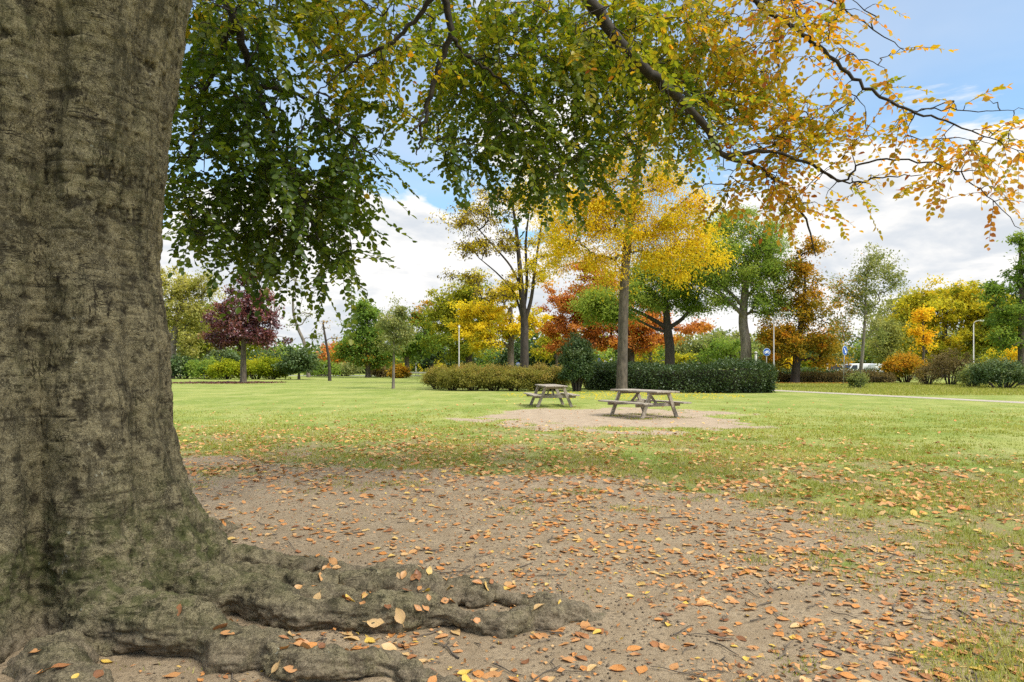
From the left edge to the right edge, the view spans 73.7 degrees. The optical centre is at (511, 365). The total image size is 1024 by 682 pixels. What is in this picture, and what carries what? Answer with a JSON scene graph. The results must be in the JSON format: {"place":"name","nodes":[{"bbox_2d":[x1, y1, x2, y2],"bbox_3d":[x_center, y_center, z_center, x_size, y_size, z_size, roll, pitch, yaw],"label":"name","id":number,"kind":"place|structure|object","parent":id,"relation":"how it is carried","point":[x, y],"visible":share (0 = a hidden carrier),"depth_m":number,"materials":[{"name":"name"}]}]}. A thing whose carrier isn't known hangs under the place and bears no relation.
{"place":"outdoors","nodes":[
{"label":"outdoors","id":0,"kind":"place"},
{"bbox_2d":[269,660,279,675],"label":"fallen leaf","id":1,"kind":"object","parent":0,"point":[275,667],"visible":1,"depth_m":3.24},
{"bbox_2d":[0,368,1023,681],"bbox_3d":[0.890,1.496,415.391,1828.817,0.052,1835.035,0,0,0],"label":"ground","id":2,"kind":"structure","parent":0,"point":[304,394],"depth_m":6.50,"materials":[{"name":"soil"}]},
{"bbox_2d":[165,672,181,676],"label":"fallen leaf","id":3,"kind":"object","parent":2,"relation":"on","point":[174,674],"visible":1,"depth_m":3.30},
{"bbox_2d":[170,354,198,378],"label":"shrub","id":4,"kind":"object","parent":2,"relation":"on","point":[176,362],"visible":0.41,"depth_m":75.63,"materials":[{"name":"green plant"}]},
{"bbox_2d":[168,299,217,359],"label":"tree","id":5,"kind":"object","parent":2,"relation":"on","point":[181,351],"visible":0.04,"depth_m":103.26,"materials":[{"name":"green plant"}]},
{"bbox_2d":[160,264,226,378],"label":"tree","id":6,"kind":"object","parent":2,"relation":"on","point":[184,287],"visible":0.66,"depth_m":77.37,"materials":[{"name":"green plant"}]},
{"bbox_2d":[180,354,223,378],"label":"shrub","id":7,"kind":"object","parent":2,"relation":"on","point":[197,368],"visible":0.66,"depth_m":75.00,"materials":[{"name":"green plant"}]},
{"bbox_2d":[178,298,269,358],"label":"tree","id":8,"kind":"object","parent":2,"relation":"on","point":[209,347],"visible":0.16,"depth_m":97.63,"materials":[{"name":"green plant"}]},
{"bbox_2d":[199,347,248,377],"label":"shrub","id":9,"kind":"object","parent":2,"relation":"on","point":[232,356],"visible":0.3,"depth_m":80.99,"materials":[{"name":"green plant"}]},
{"bbox_2d":[201,354,249,378],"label":"shrub","id":10,"kind":"object","parent":2,"relation":"on","point":[228,368],"visible":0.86,"depth_m":72.23,"materials":[{"name":"green plant"}]},
{"bbox_2d":[173,381,281,383],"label":"fallen leaves","id":11,"kind":"object","parent":2,"relation":"on","point":[220,382],"visible":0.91,"depth_m":57.76,"materials":[{"name":"red plant"}]},
{"bbox_2d":[198,273,295,382],"bbox_3d":[-22.677,-3.470,58.279,7.350,10.284,6.542,0,0,-32],"label":"tree","id":12,"kind":"object","parent":2,"relation":"on","point":[233,333],"visible":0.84,"depth_m":57.35,"materials":[{"name":"purple plant"}]},
{"bbox_2d":[239,357,267,378],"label":"shrub","id":13,"kind":"object","parent":2,"relation":"on","point":[250,363],"visible":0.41,"depth_m":72.98,"materials":[{"name":"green plant"}]},
{"bbox_2d":[252,352,290,378],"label":"shrub","id":14,"kind":"object","parent":2,"relation":"on","point":[268,370],"visible":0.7,"depth_m":72.36,"materials":[{"name":"green plant"}]},
{"bbox_2d":[256,347,292,375],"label":"shrub","id":15,"kind":"object","parent":2,"relation":"on","point":[273,354],"visible":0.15,"depth_m":83.51,"materials":[{"name":"green plant"}]},
{"bbox_2d":[270,343,325,379],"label":"tree","id":16,"kind":"object","parent":2,"relation":"on","point":[298,361],"visible":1,"depth_m":71.22,"materials":[{"name":"green plant"}]},
{"bbox_2d":[283,272,322,376],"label":"tree","id":17,"kind":"object","parent":2,"relation":"on","point":[301,337],"visible":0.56,"depth_m":85.90,"materials":[{"name":"green plant"}]},
{"bbox_2d":[301,360,343,376],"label":"shrub","id":18,"kind":"object","parent":2,"relation":"on","point":[320,372],"visible":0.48,"depth_m":92.05,"materials":[{"name":"green plant"}]},
{"bbox_2d":[317,317,341,380],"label":"tree","id":19,"kind":"object","parent":2,"relation":"on","point":[328,356],"visible":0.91,"depth_m":65.86,"materials":[{"name":"brown plant"}]},
{"bbox_2d":[315,340,350,373],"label":"tree","id":20,"kind":"object","parent":2,"relation":"on","point":[330,346],"visible":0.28,"depth_m":111.28,"materials":[{"name":"orange plant"}]},
{"bbox_2d":[324,361,363,375],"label":"shrub","id":21,"kind":"object","parent":2,"relation":"on","point":[347,369],"visible":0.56,"depth_m":94.27,"materials":[{"name":"green plant"}]},
{"bbox_2d":[323,297,405,377],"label":"tree","id":22,"kind":"object","parent":2,"relation":"on","point":[366,332],"visible":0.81,"depth_m":83.00,"materials":[{"name":"green plant"}]},
{"bbox_2d":[371,365,391,376],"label":"shrub","id":23,"kind":"object","parent":2,"relation":"on","point":[378,373],"visible":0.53,"depth_m":86.85,"materials":[{"name":"green plant"}]},
{"bbox_2d":[372,292,419,388],"bbox_3d":[-7.552,-1.572,43.862,3.291,6.448,2.818,0,0,0],"label":"tree","id":24,"kind":"object","parent":2,"relation":"on","point":[396,325],"visible":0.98,"depth_m":43.72,"materials":[{"name":"green plant"}]},
{"bbox_2d":[385,363,413,377],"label":"shrub","id":25,"kind":"object","parent":2,"relation":"on","point":[401,371],"visible":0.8,"depth_m":79.51,"materials":[{"name":"orange plant"}]},
{"bbox_2d":[383,298,455,371],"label":"tree","id":26,"kind":"object","parent":2,"relation":"on","point":[412,350],"visible":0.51,"depth_m":91.25,"materials":[{"name":"green plant"}]},
{"bbox_2d":[417,366,446,388],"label":"shrub","id":27,"kind":"object","parent":2,"relation":"on","point":[429,378],"visible":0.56,"depth_m":42.63,"materials":[{"name":"green plant"}]},
{"bbox_2d":[422,364,450,375],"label":"shrub","id":28,"kind":"object","parent":2,"relation":"on","point":[441,365],"visible":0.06,"depth_m":45.65,"materials":[{"name":"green plant"}]},
{"bbox_2d":[396,341,480,371],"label":"tree","id":29,"kind":"object","parent":2,"relation":"on","point":[430,362],"visible":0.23,"depth_m":99.21,"materials":[{"name":"green plant"}]},
{"bbox_2d":[433,366,465,389],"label":"shrub","id":30,"kind":"object","parent":2,"relation":"on","point":[446,379],"visible":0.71,"depth_m":40.58,"materials":[{"name":"green plant"}]},
{"bbox_2d":[411,267,503,365],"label":"tree","id":31,"kind":"object","parent":2,"relation":"on","point":[443,313],"visible":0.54,"depth_m":77.24,"materials":[{"name":"green plant"}]},
{"bbox_2d":[453,668,472,674],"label":"fallen leaf","id":32,"kind":"object","parent":2,"relation":"on","point":[462,672],"visible":0.94,"depth_m":3.34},
{"bbox_2d":[452,360,480,371],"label":"shrub","id":33,"kind":"object","parent":2,"relation":"on","point":[460,366],"visible":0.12,"depth_m":45.90,"materials":[{"name":"green plant"}]},
{"bbox_2d":[451,364,493,390],"bbox_3d":[-2.333,0.689,40.504,2.603,1.764,2.406,0,0,0],"label":"shrub","id":34,"kind":"object","parent":2,"relation":"on","point":[468,378],"visible":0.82,"depth_m":40.04,"materials":[{"name":"green plant"}]},
{"bbox_2d":[473,670,483,677],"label":"fallen leaf","id":35,"kind":"object","parent":2,"relation":"on","point":[477,672],"visible":1,"depth_m":3.32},
{"bbox_2d":[473,360,504,387],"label":"shrub","id":36,"kind":"object","parent":2,"relation":"on","point":[491,366],"visible":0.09,"depth_m":45.19,"materials":[{"name":"green plant"}]},
{"bbox_2d":[481,671,501,678],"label":"fallen leaf","id":37,"kind":"object","parent":2,"relation":"on","point":[487,675],"visible":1,"depth_m":3.31,"materials":[{"name":"plant"}]},
{"bbox_2d":[475,367,513,390],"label":"shrub","id":38,"kind":"object","parent":2,"relation":"on","point":[489,377],"visible":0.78,"depth_m":40.07,"materials":[{"name":"green plant"}]},
{"bbox_2d":[444,276,553,367],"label":"tree","id":39,"kind":"object","parent":2,"relation":"on","point":[470,312],"visible":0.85,"depth_m":67.50,"materials":[{"name":"yellow plant"}]},
{"bbox_2d":[426,159,590,368],"bbox_3d":[-0.201,-7.265,54.575,14.216,17.830,7.430,0,0,0],"label":"tree","id":40,"kind":"object","parent":2,"relation":"on","point":[483,210],"visible":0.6,"depth_m":53.80,"materials":[{"name":"yellow plant"}]},
{"bbox_2d":[497,361,525,386],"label":"shrub","id":41,"kind":"object","parent":2,"relation":"on","point":[511,366],"visible":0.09,"depth_m":44.78,"materials":[{"name":"green plant"}]},
{"bbox_2d":[0,0,1023,681],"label":"beech tree","id":42,"kind":"object","parent":2,"relation":"on","point":[114,540],"visible":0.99,"depth_m":4.56,"materials":[{"name":"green plant"}]},
{"bbox_2d":[49,663,72,668],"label":"fallen leaf","id":43,"kind":"object","parent":42,"relation":"on","point":[59,665],"visible":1,"depth_m":3.11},
{"bbox_2d":[93,670,103,677],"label":"fallen leaf","id":44,"kind":"object","parent":42,"relation":"on","point":[98,673],"visible":1,"depth_m":3.08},
{"bbox_2d":[283,665,296,672],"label":"fallen leaf","id":45,"kind":"object","parent":42,"relation":"on","point":[289,668],"visible":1,"depth_m":3.23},
{"bbox_2d":[307,642,316,647],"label":"fallen leaf","id":46,"kind":"object","parent":42,"relation":"on","point":[312,644],"visible":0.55,"depth_m":3.38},
{"bbox_2d":[292,639,308,645],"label":"fallen leaf","id":47,"kind":"object","parent":46,"relation":"on","point":[299,642],"visible":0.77,"depth_m":3.38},
{"bbox_2d":[364,618,383,627],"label":"fallen leaf","id":48,"kind":"object","parent":42,"relation":"on","point":[378,622],"visible":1,"depth_m":3.79,"materials":[{"name":"plant"}]},
{"bbox_2d":[381,642,399,649],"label":"fallen leaf","id":49,"kind":"object","parent":42,"relation":"on","point":[388,646],"visible":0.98,"depth_m":3.42,"materials":[{"name":"plant"}]},
{"bbox_2d":[394,607,405,625],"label":"fallen leaf","id":50,"kind":"object","parent":42,"relation":"on","point":[399,616],"visible":1,"depth_m":3.82,"materials":[{"name":"plant"}]},
{"bbox_2d":[427,673,437,681],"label":"fallen leaf","id":51,"kind":"object","parent":42,"relation":"on","point":[432,678],"visible":1,"depth_m":3.14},
{"bbox_2d":[462,672,470,681],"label":"fallen leaf","id":52,"kind":"object","parent":42,"relation":"on","point":[465,677],"visible":0.98,"depth_m":3.17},
{"bbox_2d":[495,366,536,390],"bbox_3d":[0.139,0.740,39.949,2.506,1.659,2.504,0,0,18],"label":"shrub","id":53,"kind":"object","parent":2,"relation":"on","point":[511,377],"visible":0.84,"depth_m":39.57,"materials":[{"name":"green plant"}]},
{"bbox_2d":[485,343,583,369],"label":"tree","id":54,"kind":"object","parent":2,"relation":"on","point":[503,358],"visible":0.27,"depth_m":95.17,"materials":[{"name":"green plant"}]},
{"bbox_2d":[517,365,554,390],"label":"shrub","id":55,"kind":"object","parent":2,"relation":"on","point":[539,377],"visible":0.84,"depth_m":39.42,"materials":[{"name":"green plant"}]},
{"bbox_2d":[523,362,548,387],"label":"shrub","id":56,"kind":"object","parent":2,"relation":"on","point":[535,367],"visible":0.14,"depth_m":44.76,"materials":[{"name":"green plant"}]},
{"bbox_2d":[533,633,547,638],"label":"fallen leaf","id":57,"kind":"object","parent":2,"relation":"on","point":[539,635],"visible":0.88,"depth_m":3.79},
{"bbox_2d":[523,384,579,407],"bbox_3d":[1.421,1.123,25.093,1.677,0.810,2.251,0,0,-8],"label":"picnic table","id":58,"kind":"object","parent":2,"relation":"on","point":[559,395],"visible":0.96,"depth_m":24.44,"materials":[{"name":"grey wood"}]},
{"bbox_2d":[529,321,573,368],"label":"tree","id":59,"kind":"object","parent":2,"relation":"on","point":[544,352],"visible":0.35,"depth_m":91.78,"materials":[{"name":"yellow plant"}]},
{"bbox_2d":[543,364,570,390],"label":"shrub","id":60,"kind":"object","parent":2,"relation":"on","point":[554,372],"visible":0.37,"depth_m":40.59,"materials":[{"name":"green plant"}]},
{"bbox_2d":[559,656,576,662],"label":"fallen leaf","id":61,"kind":"object","parent":2,"relation":"on","point":[570,659],"visible":1,"depth_m":3.48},
{"bbox_2d":[555,331,597,390],"bbox_3d":[3.754,-0.256,39.507,2.483,3.649,2.368,0,0,42],"label":"conical shrub","id":62,"kind":"object","parent":2,"relation":"on","point":[578,349],"visible":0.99,"depth_m":39.15,"materials":[{"name":"green plant"}]},
{"bbox_2d":[131,422,1023,681],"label":"leaf fragments","id":63,"kind":"object","parent":2,"relation":"on","point":[740,672],"visible":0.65,"depth_m":4.76,"materials":[{"name":"plant"}]},
{"bbox_2d":[176,320,989,373],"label":"woods","id":64,"kind":"object","parent":2,"relation":"on","point":[855,349],"visible":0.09,"depth_m":127.15,"materials":[{"name":"green plant"}]},
{"bbox_2d":[150,399,1023,681],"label":"fallen leaves","id":65,"kind":"object","parent":2,"relation":"on","point":[417,575],"depth_m":7.00,"materials":[{"name":"plant"}]},
{"bbox_2d":[609,664,625,670],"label":"fallen leaf","id":66,"kind":"object","parent":2,"relation":"on","point":[619,667],"visible":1,"depth_m":3.37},
{"bbox_2d":[503,391,744,399],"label":"fallen leaves","id":67,"kind":"object","parent":2,"relation":"on","point":[635,393],"visible":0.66,"depth_m":33.15,"materials":[{"name":"yellow plant"}]},
{"bbox_2d":[532,257,718,365],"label":"tree","id":68,"kind":"object","parent":2,"relation":"on","point":[597,339],"visible":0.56,"depth_m":73.27,"materials":[{"name":"orange plant"}]},
{"bbox_2d":[522,39,746,391],"bbox_3d":[6.738,-8.508,38.359,12.400,20.331,6.645,0,0,12],"label":"tree","id":69,"kind":"object","parent":2,"relation":"on","point":[597,224],"visible":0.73,"depth_m":38.17,"materials":[{"name":"yellow plant"}]},
{"bbox_2d":[627,645,641,650],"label":"fallen leaf","id":70,"kind":"object","parent":2,"relation":"on","point":[634,647],"visible":1,"depth_m":3.60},
{"bbox_2d":[563,246,716,366],"bbox_3d":[11.420,-4.450,60.139,13.873,12.232,7.420,0,0,0],"label":"tree","id":71,"kind":"object","parent":2,"relation":"on","point":[606,312],"visible":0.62,"depth_m":59.51,"materials":[{"name":"green plant"}]},
{"bbox_2d":[636,665,647,674],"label":"fallen leaf","id":72,"kind":"object","parent":2,"relation":"on","point":[641,669],"visible":1,"depth_m":3.36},
{"bbox_2d":[598,389,691,418],"bbox_3d":[3.841,1.123,19.947,1.677,0.810,2.254,0,0,-27],"label":"picnic table","id":73,"kind":"object","parent":2,"relation":"on","point":[644,404],"visible":0.94,"depth_m":19.53,"materials":[{"name":"grey wood"}]},
{"bbox_2d":[634,342,697,369],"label":"tree","id":74,"kind":"object","parent":2,"relation":"on","point":[680,358],"visible":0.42,"depth_m":89.87,"materials":[{"name":"yellow plant"}]},
{"bbox_2d":[585,356,779,392],"bbox_3d":[9.338,0.528,39.311,11.303,2.182,4.838,0,0,26],"label":"hedge","id":75,"kind":"object","parent":2,"relation":"on","point":[694,377],"visible":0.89,"depth_m":37.44,"materials":[{"name":"green plant"}]},
{"bbox_2d":[663,326,752,364],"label":"tree","id":76,"kind":"object","parent":2,"relation":"on","point":[694,348],"visible":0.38,"depth_m":98.94,"materials":[{"name":"green plant"}]},
{"bbox_2d":[687,331,759,369],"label":"tree","id":77,"kind":"object","parent":2,"relation":"on","point":[726,349],"visible":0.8,"depth_m":83.56,"materials":[{"name":"green plant"}]},
{"bbox_2d":[644,203,804,369],"bbox_3d":[18.101,-6.052,57.751,13.500,15.462,8.561,0,0,0],"label":"tree","id":78,"kind":"object","parent":2,"relation":"on","point":[750,274],"visible":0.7,"depth_m":57.17,"materials":[{"name":"green plant"}]},
{"bbox_2d":[773,312,790,374],"bbox_3d":[21.130,-1.282,53.500,1.415,5.765,0.220,0,0,0],"label":"street lamp","id":79,"kind":"object","parent":2,"relation":"on","point":[773,331],"visible":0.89,"depth_m":53.47,"materials":[{"name":"metal"}]},
{"bbox_2d":[752,234,856,382],"bbox_3d":[24.430,-4.640,57.232,8.782,12.604,6.043,0,0,0],"label":"tree","id":80,"kind":"object","parent":2,"relation":"on","point":[786,340],"visible":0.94,"depth_m":56.51,"materials":[{"name":"orange plant"}]},
{"bbox_2d":[800,358,825,371],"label":"shrub","id":81,"kind":"object","parent":2,"relation":"on","point":[803,364],"visible":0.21,"depth_m":77.54,"materials":[{"name":"green plant"}]},
{"bbox_2d":[821,650,840,657],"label":"fallen leaf","id":82,"kind":"object","parent":2,"relation":"on","point":[826,652],"visible":1,"depth_m":3.53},
{"bbox_2d":[775,367,896,382],"bbox_3d":[27.466,0.898,58.221,10.147,1.473,1.863,0,0,4],"label":"hedge","id":83,"kind":"object","parent":2,"relation":"on","point":[888,377],"visible":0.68,"depth_m":57.96,"materials":[{"name":"brown plant"}]},
{"bbox_2d":[775,366,900,380],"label":"hedge","id":84,"kind":"object","parent":2,"relation":"on","point":[812,369],"visible":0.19,"depth_m":65.56,"materials":[{"name":"brown plant"}]},
{"bbox_2d":[842,346,846,383],"bbox_3d":[25.779,0.037,53.029,0.740,3.129,0.099,4,-2,-36],"label":"traffic sign","id":85,"kind":"object","parent":2,"relation":"on","point":[844,350],"visible":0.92,"depth_m":53.01,"materials":[{"name":"metal"}]},
{"bbox_2d":[836,672,858,678],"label":"fallen leaf","id":86,"kind":"object","parent":2,"relation":"on","point":[848,675],"visible":1,"depth_m":3.28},
{"bbox_2d":[838,364,868,370],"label":"parked van","id":87,"kind":"object","parent":2,"relation":"on","point":[854,366],"visible":0.12,"depth_m":83.18,"materials":[{"name":"metal"}]},
{"bbox_2d":[841,370,872,387],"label":"shrub","id":88,"kind":"object","parent":2,"relation":"on","point":[858,380],"visible":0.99,"depth_m":44.41,"materials":[{"name":"green plant"}]},
{"bbox_2d":[822,242,910,373],"bbox_3d":[23.417,-3.248,45.165,5.234,9.827,4.527,0,0,29],"label":"tree","id":89,"kind":"object","parent":2,"relation":"on","point":[865,307],"visible":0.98,"depth_m":44.69,"materials":[{"name":"green plant"}]},
{"bbox_2d":[870,670,882,680],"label":"fallen leaf","id":90,"kind":"object","parent":2,"relation":"on","point":[876,676],"visible":1,"depth_m":3.28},
{"bbox_2d":[873,661,888,669],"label":"fallen leaf","id":91,"kind":"object","parent":2,"relation":"on","point":[877,664],"visible":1,"depth_m":3.41,"materials":[{"name":"plant"}]},
{"bbox_2d":[861,313,914,371],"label":"tree","id":92,"kind":"object","parent":2,"relation":"on","point":[896,335],"visible":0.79,"depth_m":73.44,"materials":[{"name":"green plant"}]},
{"bbox_2d":[851,285,933,368],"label":"tree","id":93,"kind":"object","parent":2,"relation":"on","point":[887,306],"visible":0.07,"depth_m":95.64,"materials":[{"name":"green plant"}]},
{"bbox_2d":[877,349,930,382],"bbox_3d":[34.534,0.051,60.099,4.445,3.057,3.996,0,0,25],"label":"shrub","id":94,"kind":"object","parent":2,"relation":"on","point":[907,363],"visible":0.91,"depth_m":59.39,"materials":[{"name":"orange plant"}]},
{"bbox_2d":[902,677,922,681],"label":"fallen leaf","id":95,"kind":"object","parent":2,"relation":"on","point":[914,679],"visible":1,"depth_m":3.27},
{"bbox_2d":[898,303,938,362],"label":"tree","id":96,"kind":"object","parent":2,"relation":"on","point":[924,340],"visible":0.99,"depth_m":63.86,"materials":[{"name":"yellow plant"}]},
{"bbox_2d":[905,363,945,384],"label":"shrub","id":97,"kind":"object","parent":2,"relation":"on","point":[936,375],"visible":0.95,"depth_m":52.27,"materials":[{"name":"green plant"}]},
{"bbox_2d":[933,671,954,681],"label":"fallen leaf","id":98,"kind":"object","parent":2,"relation":"on","point":[940,674],"visible":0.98,"depth_m":3.30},
{"bbox_2d":[885,273,1011,376],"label":"tree","id":99,"kind":"object","parent":2,"relation":"on","point":[956,297],"visible":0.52,"depth_m":84.74,"materials":[{"name":"yellow plant"}]},
{"bbox_2d":[923,348,976,384],"bbox_3d":[33.457,0.072,51.835,4.133,3.015,4.384,0,0,-35],"label":"shrub","id":100,"kind":"object","parent":2,"relation":"on","point":[954,363],"visible":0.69,"depth_m":51.42,"materials":[{"name":"brown plant"}]},
{"bbox_2d":[951,362,985,386],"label":"shrub","id":101,"kind":"object","parent":2,"relation":"on","point":[961,378],"visible":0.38,"depth_m":47.48,"materials":[{"name":"green plant"}]},
{"bbox_2d":[957,293,1018,357],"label":"tree","id":102,"kind":"object","parent":2,"relation":"on","point":[979,337],"visible":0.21,"depth_m":82.04,"materials":[{"name":"green plant"}]},
{"bbox_2d":[961,355,1023,388],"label":"shrub","id":103,"kind":"object","parent":2,"relation":"on","point":[1013,371],"visible":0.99,"depth_m":44.07,"materials":[{"name":"green plant"}]},
{"bbox_2d":[976,348,1008,382],"bbox_3d":[42.358,0.002,59.951,3.556,3.151,3.407,0,0,29],"label":"shrub","id":104,"kind":"object","parent":2,"relation":"on","point":[989,350],"visible":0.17,"depth_m":60.05,"materials":[{"name":"yellow plant"}]},
{"bbox_2d":[971,230,1023,385],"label":"tree","id":105,"kind":"object","parent":2,"relation":"on","point":[1008,334],"visible":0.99,"depth_m":49.81,"materials":[{"name":"green plant"}]},
{"bbox_2d":[999,346,1017,382],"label":"shrub","id":106,"kind":"object","parent":2,"relation":"on","point":[1014,354],"visible":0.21,"depth_m":57.89,"materials":[{"name":"yellow plant"}]},
{"bbox_2d":[116,403,1023,681],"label":"grass","id":107,"kind":"structure","parent":0,"point":[720,455],"depth_m":10.52,"materials":[{"name":"plant"}]},
{"bbox_2d":[160,0,1023,362],"label":"sky","id":108,"kind":"structure","parent":0,"point":[987,35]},
{"bbox_2d":[774,390,1023,402],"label":"path","id":109,"kind":"structure","parent":0,"point":[907,396],"depth_m":32.25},
{"bbox_2d":[775,382,1023,394],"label":"verge grass","id":110,"kind":"structure","parent":0,"point":[921,388],"depth_m":41.97,"materials":[{"name":"plant"}]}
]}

